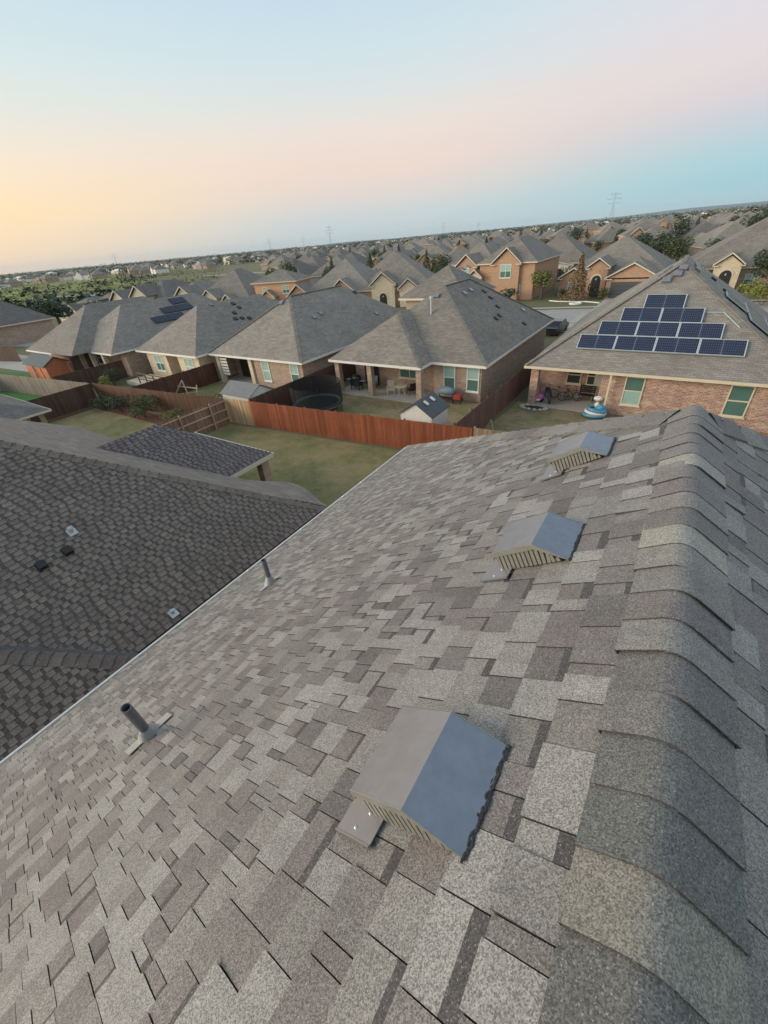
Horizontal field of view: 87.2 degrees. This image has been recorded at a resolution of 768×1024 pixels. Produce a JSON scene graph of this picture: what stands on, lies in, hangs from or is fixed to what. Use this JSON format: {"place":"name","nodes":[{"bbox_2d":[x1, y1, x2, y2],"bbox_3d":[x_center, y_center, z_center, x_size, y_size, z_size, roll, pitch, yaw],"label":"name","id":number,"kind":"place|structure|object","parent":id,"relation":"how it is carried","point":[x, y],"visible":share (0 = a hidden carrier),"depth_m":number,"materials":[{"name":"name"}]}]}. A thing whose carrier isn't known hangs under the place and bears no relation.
{"place":"outdoors","nodes":[
{"label":"outdoors","id":0,"kind":"place"},
{"bbox_2d":[0,354,28,371],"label":"path","id":1,"kind":"structure","parent":0,"point":[19,366],"depth_m":55.45,"materials":[{"name":"concrete"}]},
{"bbox_2d":[0,273,147,320],"bbox_3d":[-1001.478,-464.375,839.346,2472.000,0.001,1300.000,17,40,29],"label":"field","id":2,"kind":"structure","parent":0,"point":[115,283],"depth_m":256.30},
{"bbox_2d":[35,275,59,283],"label":"distant house","id":3,"kind":"structure","parent":2,"relation":"on","point":[47,278],"depth_m":386.14,"materials":[{"name":"beige brick"}]},
{"bbox_2d":[0,274,156,307],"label":"tree belt","id":4,"kind":"object","parent":2,"relation":"on","point":[56,299],"visible":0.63,"depth_m":136.32,"materials":[{"name":"green plant"}]},
{"bbox_2d":[73,270,91,280],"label":"distant house","id":5,"kind":"structure","parent":2,"relation":"on","point":[82,275],"depth_m":372.45,"materials":[{"name":"white paint"}]},
{"bbox_2d":[88,270,107,278],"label":"distant house","id":6,"kind":"structure","parent":2,"relation":"on","point":[95,274],"depth_m":365.90,"materials":[{"name":"beige brick"}]},
{"bbox_2d":[0,266,225,319],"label":"brush","id":7,"kind":"object","parent":2,"relation":"on","point":[106,286],"visible":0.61,"depth_m":243.50,"materials":[{"name":"green plant"}]},
{"bbox_2d":[150,265,168,273],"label":"distant house","id":8,"kind":"structure","parent":0,"point":[158,269],"depth_m":361.75,"materials":[{"name":"white paint"}]},
{"bbox_2d":[196,261,216,269],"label":"distant house","id":9,"kind":"structure","parent":0,"point":[204,265],"depth_m":363.35,"materials":[{"name":"beige brick"}]},
{"bbox_2d":[220,380,272,400],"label":"garden shed","id":10,"kind":"structure","parent":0,"point":[238,390],"depth_m":30.00,"materials":[{"name":"white paint"}]},
{"bbox_2d":[265,255,296,270],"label":"suburban house","id":11,"kind":"structure","parent":0,"point":[275,263],"depth_m":200.35,"materials":[{"name":"beige stone"}]},
{"bbox_2d":[205,423,400,508],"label":"lawn","id":12,"kind":"structure","parent":0,"point":[328,472],"depth_m":23.79,"materials":[{"name":"plant"}]},
{"bbox_2d":[208,285,401,388],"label":"brick house","id":13,"kind":"structure","parent":0,"point":[289,338],"depth_m":36.76,"materials":[{"name":"grey"}]},
{"bbox_2d":[239,359,250,376],"bbox_3d":[-13.413,-14.413,39.703,2.100,2.200,0.080,17,40,29],"label":"patio door","id":14,"kind":"structure","parent":13,"relation":"in","point":[243,362],"depth_m":40.02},
{"bbox_2d":[260,361,272,382],"bbox_3d":[-10.470,-12.505,35.846,1.070,1.880,0.100,17,40,29],"label":"window","id":15,"kind":"structure","parent":13,"relation":"in","point":[265,365],"depth_m":35.89,"materials":[{"name":"white paint"}]},
{"bbox_2d":[289,364,299,380],"bbox_3d":[-7.538,-11.660,34.131,0.950,1.800,0.050,17,40,29],"label":"window","id":16,"kind":"structure","parent":13,"relation":"in","point":[294,371],"depth_m":34.02,"materials":[{"name":"glass"}]},
{"bbox_2d":[303,255,328,266],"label":"suburban house","id":17,"kind":"structure","parent":0,"point":[313,260],"depth_m":152.69,"materials":[{"name":"grey brick"}]},
{"bbox_2d":[345,252,370,264],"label":"suburban house","id":18,"kind":"structure","parent":0,"point":[359,258],"depth_m":147.59,"materials":[{"name":"beige brick"}]},
{"bbox_2d":[0,405,767,1023],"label":"shingled house","id":19,"kind":"structure","parent":0,"point":[464,731],"depth_m":1.38,"materials":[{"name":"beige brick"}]},
{"bbox_2d":[0,205,767,449],"bbox_3d":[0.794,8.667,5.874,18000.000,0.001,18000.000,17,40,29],"label":"ground","id":20,"kind":"structure","parent":0,"point":[535,302],"depth_m":67.05,"materials":[{"name":"plant"}]},
{"bbox_2d":[0,347,21,361],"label":"fence","id":21,"kind":"object","parent":20,"relation":"on","point":[9,354],"visible":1,"depth_m":57.11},
{"bbox_2d":[0,301,54,346],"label":"house","id":22,"kind":"structure","parent":20,"relation":"on","point":[20,325],"depth_m":71.11,"materials":[{"name":"beige brick"}]},
{"bbox_2d":[0,390,75,407],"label":"lawn","id":23,"kind":"structure","parent":20,"relation":"on","point":[22,396],"depth_m":41.40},
{"bbox_2d":[0,374,88,396],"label":"fence","id":24,"kind":"object","parent":23,"relation":"on","point":[30,385],"visible":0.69,"depth_m":40.49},
{"bbox_2d":[22,353,70,378],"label":"shed","id":25,"kind":"structure","parent":20,"relation":"on","point":[43,366],"depth_m":44.46,"materials":[{"name":"wood"}]},
{"bbox_2d":[29,299,73,324],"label":"oak tree","id":26,"kind":"object","parent":20,"relation":"on","point":[52,309],"visible":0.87,"depth_m":82.50,"materials":[{"name":"green plant"}]},
{"bbox_2d":[24,383,98,421],"bbox_3d":[-29.879,-7.319,31.962,0.022,1.842,13.594,17,40,29],"label":"fence","id":27,"kind":"object","parent":20,"relation":"on","point":[67,401],"visible":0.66,"depth_m":34.85,"materials":[{"name":"wood"}]},
{"bbox_2d":[58,296,100,321],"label":"gabled house","id":28,"kind":"structure","parent":20,"relation":"on","point":[76,306],"depth_m":91.38,"materials":[{"name":"beige stone"}]},
{"bbox_2d":[52,360,127,386],"bbox_3d":[-30.306,-14.055,41.951,0.162,1.850,6.703,18,41,31],"label":"fence","id":29,"kind":"object","parent":20,"relation":"on","point":[91,374],"visible":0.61,"depth_m":41.88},
{"bbox_2d":[98,367,122,385],"bbox_3d":[-28.075,-13.998,41.678,2.252,1.751,1.892,17,40,29],"label":"shrub","id":30,"kind":"object","parent":20,"relation":"on","point":[113,374],"visible":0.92,"depth_m":41.50,"materials":[{"name":"green plant"}]},
{"bbox_2d":[109,288,131,300],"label":"gabled house","id":31,"kind":"structure","parent":20,"relation":"on","point":[120,294],"depth_m":83.43,"materials":[{"name":"beige stone"}]},
{"bbox_2d":[26,293,217,375],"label":"grey roofed house","id":32,"kind":"structure","parent":20,"relation":"on","point":[92,335],"depth_m":45.98,"materials":[{"name":"grey"}]},
{"bbox_2d":[49,407,227,438],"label":"lawn","id":33,"kind":"structure","parent":20,"relation":"on","point":[107,423],"depth_m":32.38,"materials":[{"name":"plant"}]},
{"bbox_2d":[0,394,51,422],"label":"patio cover","id":34,"kind":"object","parent":33,"relation":"on","point":[14,408],"visible":0.6,"depth_m":26.57,"materials":[{"name":"grey"}]},
{"bbox_2d":[41,406,93,422],"bbox_3d":[-28.373,-7.188,33.149,0.800,0.050,8.700,17,40,29],"label":"mulch bed","id":35,"kind":"object","parent":33,"relation":"on","point":[69,414],"visible":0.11,"depth_m":34.65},
{"bbox_2d":[92,404,170,423],"bbox_3d":[-19.705,-7.863,32.973,15.100,0.050,1.200,17,40,29],"label":"mulch bed","id":36,"kind":"object","parent":33,"relation":"on","point":[153,418],"visible":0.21,"depth_m":33.10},
{"bbox_2d":[88,391,114,408],"bbox_3d":[-24.260,-9.525,34.815,2.006,1.473,2.223,17,40,29],"label":"shrub","id":37,"kind":"object","parent":36,"relation":"on","point":[95,405],"visible":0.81,"depth_m":34.78,"materials":[{"name":"green plant"}]},
{"bbox_2d":[103,394,130,411],"bbox_3d":[-22.252,-9.065,33.818,2.048,1.526,2.485,-24,38,-25],"label":"shrub","id":38,"kind":"object","parent":36,"relation":"on","point":[118,402],"visible":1,"depth_m":33.49,"materials":[{"name":"green plant"}]},
{"bbox_2d":[128,394,163,418],"bbox_3d":[-19.210,-8.343,32.162,2.586,1.727,2.812,17,40,29],"label":"shrub","id":39,"kind":"object","parent":36,"relation":"on","point":[142,405],"visible":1,"depth_m":31.98,"materials":[{"name":"green plant"}]},
{"bbox_2d":[159,406,183,420],"bbox_3d":[-16.118,-7.347,30.764,1.861,1.181,1.785,-19,37,-20],"label":"shrub","id":40,"kind":"object","parent":36,"relation":"on","point":[177,412],"visible":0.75,"depth_m":30.47,"materials":[{"name":"green plant"}]},
{"bbox_2d":[157,399,229,433],"bbox_3d":[-15.192,-4.102,25.222,0.162,1.850,13.350,17,40,29],"label":"fence","id":41,"kind":"object","parent":33,"relation":"on","point":[207,418],"visible":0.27,"depth_m":28.29,"materials":[{"name":"brown wood"}]},
{"bbox_2d":[92,382,221,413],"bbox_3d":[-18.827,-9.170,33.191,16.184,1.850,0.162,13,38,25],"label":"fence","id":42,"kind":"object","parent":20,"relation":"on","point":[184,401],"visible":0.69,"depth_m":32.72,"materials":[{"name":"wood"}]},
{"bbox_2d":[129,279,189,298],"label":"gabled house","id":43,"kind":"structure","parent":20,"relation":"on","point":[164,288],"depth_m":82.88,"materials":[{"name":"beige stone"}]},
{"bbox_2d":[0,418,326,760],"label":"dark roofed house","id":44,"kind":"structure","parent":20,"relation":"on","point":[116,554],"depth_m":10.91,"materials":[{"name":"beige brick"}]},
{"bbox_2d":[173,280,214,295],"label":"gabled house","id":45,"kind":"structure","parent":20,"relation":"on","point":[199,287],"depth_m":80.55,"materials":[{"name":"beige stone"}]},
{"bbox_2d":[127,294,278,385],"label":"cream walled house","id":46,"kind":"structure","parent":20,"relation":"on","point":[191,338],"depth_m":41.51,"materials":[{"name":"grey"}]},
{"bbox_2d":[153,354,166,371],"bbox_3d":[-23.467,-15.555,42.193,1.620,1.680,0.100,17,40,29],"label":"window","id":47,"kind":"structure","parent":46,"relation":"in","point":[158,359],"depth_m":42.21,"materials":[{"name":"white paint"}]},
{"bbox_2d":[186,381,228,416],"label":"lawn","id":48,"kind":"structure","parent":20,"relation":"on","point":[209,390],"depth_m":37.92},
{"bbox_2d":[132,362,218,392],"bbox_3d":[-18.836,-11.832,37.119,0.162,1.850,8.102,18,40,30],"label":"fence","id":49,"kind":"object","parent":48,"relation":"on","point":[203,376],"visible":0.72,"depth_m":37.50,"materials":[{"name":"wood"}]},
{"bbox_2d":[202,268,261,300],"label":"gabled house","id":50,"kind":"structure","parent":20,"relation":"on","point":[234,283],"depth_m":79.74,"materials":[{"name":"beige stone"}]},
{"bbox_2d":[223,397,254,425],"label":"fence","id":51,"kind":"object","parent":20,"relation":"on","point":[239,411],"visible":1,"depth_m":29.23,"materials":[{"name":"brown wood"}]},
{"bbox_2d":[250,269,312,300],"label":"two storey house","id":52,"kind":"structure","parent":20,"relation":"on","point":[278,285],"depth_m":76.07,"materials":[{"name":"grey"}]},
{"bbox_2d":[275,259,319,274],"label":"suburban house","id":53,"kind":"structure","parent":20,"relation":"on","point":[304,268],"depth_m":124.27,"materials":[{"name":"beige brick"}]},
{"bbox_2d":[248,363,355,405],"bbox_3d":[-5.452,-11.069,34.184,0.162,1.850,15.000,17,40,29],"label":"fence","id":54,"kind":"object","parent":20,"relation":"on","point":[279,395],"visible":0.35,"depth_m":31.36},
{"bbox_2d":[286,278,319,296],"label":"gabled house","id":55,"kind":"structure","parent":20,"relation":"on","point":[304,286],"depth_m":74.92,"materials":[{"name":"grey brick"}]},
{"bbox_2d":[310,254,347,279],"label":"suburban house","id":56,"kind":"structure","parent":20,"relation":"on","point":[337,259],"depth_m":117.31,"materials":[{"name":"beige brick"}]},
{"bbox_2d":[309,257,376,297],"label":"gabled house","id":57,"kind":"structure","parent":20,"relation":"on","point":[351,273],"depth_m":75.72,"materials":[{"name":"grey brick"}]},
{"bbox_2d":[248,400,471,448],"bbox_3d":[-2.305,-5.408,25.405,16.075,1.850,0.162,13,38,25],"label":"fence","id":58,"kind":"object","parent":20,"relation":"on","point":[390,432],"visible":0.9,"depth_m":25.14,"materials":[{"name":"wood"}]},
{"bbox_2d":[0,203,767,288],"bbox_3d":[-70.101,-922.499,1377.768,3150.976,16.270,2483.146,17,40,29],"label":"distant tree cover","id":59,"kind":"object","parent":20,"relation":"on","point":[183,260],"visible":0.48,"depth_m":842.36,"materials":[{"name":"green plant"}]},
{"bbox_2d":[372,250,422,270],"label":"suburban house","id":60,"kind":"structure","parent":20,"relation":"on","point":[385,261],"depth_m":114.61,"materials":[{"name":"beige stone"}]},
{"bbox_2d":[368,254,434,306],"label":"gabled house","id":61,"kind":"structure","parent":20,"relation":"on","point":[391,282],"depth_m":73.38,"materials":[{"name":"beige stone"}]},
{"bbox_2d":[328,264,553,402],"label":"brick house","id":62,"kind":"structure","parent":20,"relation":"on","point":[468,337],"depth_m":31.70,"materials":[{"name":"brown"}]},
{"bbox_2d":[346,374,366,390],"bbox_3d":[-2.316,-10.958,33.953,1.900,1.250,0.720,17,40,29],"label":"barbecue grill","id":63,"kind":"object","parent":62,"relation":"on","point":[356,380],"visible":1,"depth_m":33.66,"materials":[{"name":"black metal"}]},
{"bbox_2d":[399,369,415,379],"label":"window","id":64,"kind":"structure","parent":62,"relation":"in","point":[408,374],"depth_m":32.74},
{"bbox_2d":[443,366,455,388],"bbox_3d":[4.863,-10.011,29.977,0.950,1.750,0.050,17,40,29],"label":"window","id":65,"kind":"structure","parent":62,"relation":"in","point":[449,373],"depth_m":29.95,"materials":[{"name":"glass"}]},
{"bbox_2d":[465,368,479,393],"bbox_3d":[6.397,-9.495,29.079,1.070,1.830,0.100,17,40,29],"label":"window","id":66,"kind":"structure","parent":62,"relation":"in","point":[472,383],"depth_m":29.11,"materials":[{"name":"glass"}]},
{"bbox_2d":[431,253,452,268],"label":"yard tree","id":67,"kind":"object","parent":20,"relation":"on","point":[443,261],"visible":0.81,"depth_m":99.24,"materials":[{"name":"green plant"}]},
{"bbox_2d":[445,244,470,264],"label":"suburban house","id":68,"kind":"structure","parent":20,"relation":"on","point":[460,251],"depth_m":109.04,"materials":[{"name":"beige brick"}]},
{"bbox_2d":[453,338,557,436],"bbox_3d":[10.723,-10.294,30.853,0.162,1.850,24.600,17,40,29],"label":"fence","id":69,"kind":"object","parent":20,"relation":"on","point":[481,415],"visible":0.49,"depth_m":26.78,"materials":[{"name":"wood"}]},
{"bbox_2d":[531,269,554,299],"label":"yard tree","id":70,"kind":"object","parent":20,"relation":"on","point":[544,276],"visible":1,"depth_m":66.14,"materials":[{"name":"green plant"}]},
{"bbox_2d":[546,318,568,335],"bbox_3d":[19.704,-21.353,46.311,1.760,1.448,4.450,20,41,32],"label":"parked car","id":71,"kind":"object","parent":20,"relation":"on","point":[556,326],"visible":0.71,"depth_m":45.17,"materials":[{"name":"paint"}]},
{"bbox_2d":[546,233,597,281],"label":"porch house","id":72,"kind":"structure","parent":20,"relation":"on","point":[571,249],"depth_m":87.60,"materials":[{"name":"beige brick"}]},
{"bbox_2d":[560,251,589,300],"bbox_3d":[30.217,-36.618,62.802,4.292,6.809,4.310,-13,35,-11],"label":"cypress tree","id":73,"kind":"object","parent":20,"relation":"on","point":[581,275],"visible":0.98,"depth_m":62.78,"materials":[{"name":"brown plant"}]},
{"bbox_2d":[487,401,767,435],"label":"lawn","id":74,"kind":"structure","parent":20,"relation":"on","point":[515,417],"depth_m":26.28,"materials":[{"name":"plant"}]},
{"bbox_2d":[473,426,501,436],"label":"fence","id":75,"kind":"object","parent":74,"relation":"on","point":[478,431],"visible":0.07,"depth_m":21.34,"materials":[{"name":"brown wood"}]},
{"bbox_2d":[519,403,548,410],"bbox_3d":[10.371,-7.259,27.973,2.038,0.215,1.133,17,40,29],"label":"stone ring","id":76,"kind":"object","parent":74,"relation":"on","point":[533,407],"visible":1,"depth_m":27.88,"materials":[{"name":"stone"}]},
{"bbox_2d":[582,405,606,418],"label":"inflatable pool","id":77,"kind":"structure","parent":74,"relation":"on","point":[597,411],"depth_m":25.50,"materials":[{"name":"blue plastic"}]},
{"bbox_2d":[635,231,652,244],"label":"yard tree","id":78,"kind":"object","parent":20,"relation":"on","point":[645,240],"visible":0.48,"depth_m":94.57,"materials":[{"name":"green plant"}]},
{"bbox_2d":[524,255,767,433],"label":"brick house","id":79,"kind":"structure","parent":20,"relation":"on","point":[686,331],"depth_m":24.39,"materials":[{"name":"grey"}]},
{"bbox_2d":[564,372,581,385],"bbox_3d":[13.259,-9.521,28.100,1.070,1.330,0.100,17,40,29],"label":"window","id":80,"kind":"structure","parent":79,"relation":"in","point":[573,378],"depth_m":28.24,"materials":[{"name":"beige paint"}]},
{"bbox_2d":[577,385,596,402],"bbox_3d":[13.998,-8.174,27.863,1.000,1.000,0.530,17,40,29],"label":"bench","id":81,"kind":"object","parent":79,"relation":"on","point":[588,388],"visible":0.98,"depth_m":27.86,"materials":[{"name":"black plastic"}]},
{"bbox_2d":[590,374,602,399],"bbox_3d":[14.632,-8.713,27.590,0.550,2.100,0.060,17,40,29],"label":"door","id":82,"kind":"structure","parent":79,"relation":"in","point":[598,377],"depth_m":27.51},
{"bbox_2d":[618,377,645,407],"bbox_3d":[15.250,-7.366,24.741,1.170,1.830,0.100,17,40,29],"label":"window","id":83,"kind":"structure","parent":79,"relation":"in","point":[634,386],"depth_m":24.77,"materials":[{"name":"glass"}]},
{"bbox_2d":[718,385,756,419],"bbox_3d":[19.507,-6.068,22.251,1.170,1.830,0.100,17,40,29],"label":"window","id":84,"kind":"structure","parent":79,"relation":"in","point":[738,399],"depth_m":22.27,"materials":[{"name":"glass"}]},
{"bbox_2d":[648,230,681,255],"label":"yard tree","id":85,"kind":"object","parent":20,"relation":"on","point":[659,239],"visible":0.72,"depth_m":87.73,"materials":[{"name":"green plant"}]},
{"bbox_2d":[660,234,694,261],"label":"yard tree","id":86,"kind":"object","parent":20,"relation":"on","point":[680,246],"visible":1,"depth_m":83.67,"materials":[{"name":"green plant"}]},
{"bbox_2d":[669,216,693,237],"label":"yard tree","id":87,"kind":"object","parent":20,"relation":"on","point":[682,225],"visible":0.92,"depth_m":125.80,"materials":[{"name":"green plant"}]},
{"bbox_2d":[674,221,717,242],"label":"suburban house","id":88,"kind":"structure","parent":20,"relation":"on","point":[700,228],"depth_m":121.34,"materials":[{"name":"beige brick"}]},
{"bbox_2d":[682,221,746,257],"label":"suburban house","id":89,"kind":"structure","parent":20,"relation":"on","point":[728,229],"depth_m":98.11,"materials":[{"name":"beige brick"}]},
{"bbox_2d":[736,278,767,304],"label":"shrub","id":90,"kind":"object","parent":20,"relation":"on","point":[756,290],"visible":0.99,"depth_m":50.21,"materials":[{"name":"green plant"}]},
{"bbox_2d":[749,207,767,224],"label":"yard tree","id":91,"kind":"object","parent":20,"relation":"on","point":[762,217],"visible":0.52,"depth_m":104.07,"materials":[{"name":"green plant"}]},
{"bbox_2d":[750,247,767,294],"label":"oak tree","id":92,"kind":"object","parent":20,"relation":"on","point":[763,265],"visible":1,"depth_m":53.14,"materials":[{"name":"green plant"}]},
{"bbox_2d":[0,0,767,274],"label":"sky","id":93,"kind":"structure","parent":0,"point":[131,130],"materials":[{"name":"blue"}]},
{"bbox_2d":[12,303,767,345],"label":"street","id":94,"kind":"structure","parent":0,"point":[569,315],"depth_m":55.92,"materials":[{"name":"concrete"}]},
{"bbox_2d":[5,302,767,346],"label":"kerb","id":95,"kind":"structure","parent":94,"relation":"on","point":[537,310],"depth_m":57.86,"materials":[{"name":"concrete"}]},
{"bbox_2d":[327,394,480,424],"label":"lawn","id":96,"kind":"structure","parent":0,"point":[377,407],"depth_m":30.16,"materials":[{"name":"plant"}]},
{"bbox_2d":[289,375,342,410],"bbox_3d":[-5.042,-8.672,30.279,3.800,2.200,3.800,17,40,29],"label":"trampoline","id":97,"kind":"object","parent":96,"relation":"on","point":[321,392],"visible":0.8,"depth_m":29.18,"materials":[{"name":"fabric"}]},
{"bbox_2d":[398,391,449,424],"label":"garden shed","id":98,"kind":"structure","parent":96,"relation":"on","point":[432,407],"depth_m":24.00,"materials":[{"name":"white paint"}]},
{"bbox_2d":[437,386,462,404],"bbox_3d":[4.858,-8.637,29.783,1.970,1.200,0.720,17,40,29],"label":"barbecue grill","id":99,"kind":"object","parent":96,"relation":"on","point":[445,390],"visible":0.95,"depth_m":29.48,"materials":[{"name":"red plastic"}]},
{"bbox_2d":[404,243,423,253],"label":"suburban house","id":100,"kind":"structure","parent":0,"point":[415,248],"depth_m":212.83,"materials":[{"name":"beige brick"}]},
{"bbox_2d":[417,245,449,267],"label":"suburban house","id":101,"kind":"structure","parent":0,"point":[437,249],"depth_m":137.06,"materials":[{"name":"grey brick"}]},
{"bbox_2d":[453,235,481,248],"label":"suburban house","id":102,"kind":"structure","parent":0,"point":[467,239],"depth_m":200.15,"materials":[{"name":"grey brick"}]},
{"bbox_2d":[452,235,562,299],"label":"two storey house","id":103,"kind":"structure","parent":0,"point":[516,263],"depth_m":69.48,"materials":[{"name":"orange brick"}]},
{"bbox_2d":[328,201,767,244],"bbox_3d":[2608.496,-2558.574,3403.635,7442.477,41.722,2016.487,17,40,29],"label":"hills","id":104,"kind":"structure","parent":0,"point":[707,208],"depth_m":3922.08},
{"bbox_2d":[546,227,584,242],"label":"suburban house","id":105,"kind":"structure","parent":0,"point":[561,231],"depth_m":160.73,"materials":[{"name":"grey brick"}]},
{"bbox_2d":[583,228,618,251],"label":"suburban house","id":106,"kind":"structure","parent":0,"point":[607,236],"depth_m":157.54,"materials":[{"name":"grey brick"}]},
{"bbox_2d":[593,222,629,234],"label":"suburban house","id":107,"kind":"structure","parent":0,"point":[615,226],"depth_m":187.88,"materials":[{"name":"grey brick"}]},
{"bbox_2d":[557,235,675,297],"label":"garage house","id":108,"kind":"structure","parent":0,"point":[623,265],"depth_m":64.83,"materials":[{"name":"grey brick"}]},
{"bbox_2d":[608,281,642,297],"bbox_3d":[37.410,-34.176,62.121,4.800,2.250,0.075,17,40,29],"label":"garage door","id":109,"kind":"structure","parent":108,"relation":"in","point":[617,288],"depth_m":62.44,"materials":[{"name":"metal"}]},
{"bbox_2d":[618,221,669,239],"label":"suburban house","id":110,"kind":"structure","parent":0,"point":[638,229],"depth_m":123.46,"materials":[{"name":"grey brick"}]},
{"bbox_2d":[655,216,678,229],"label":"suburban house","id":111,"kind":"structure","parent":0,"point":[667,221],"depth_m":242.38,"materials":[{"name":"grey brick"}]},
{"bbox_2d":[690,217,767,290],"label":"stone entry house","id":112,"kind":"structure","parent":0,"point":[729,261],"depth_m":60.04,"materials":[{"name":"beige brick"}]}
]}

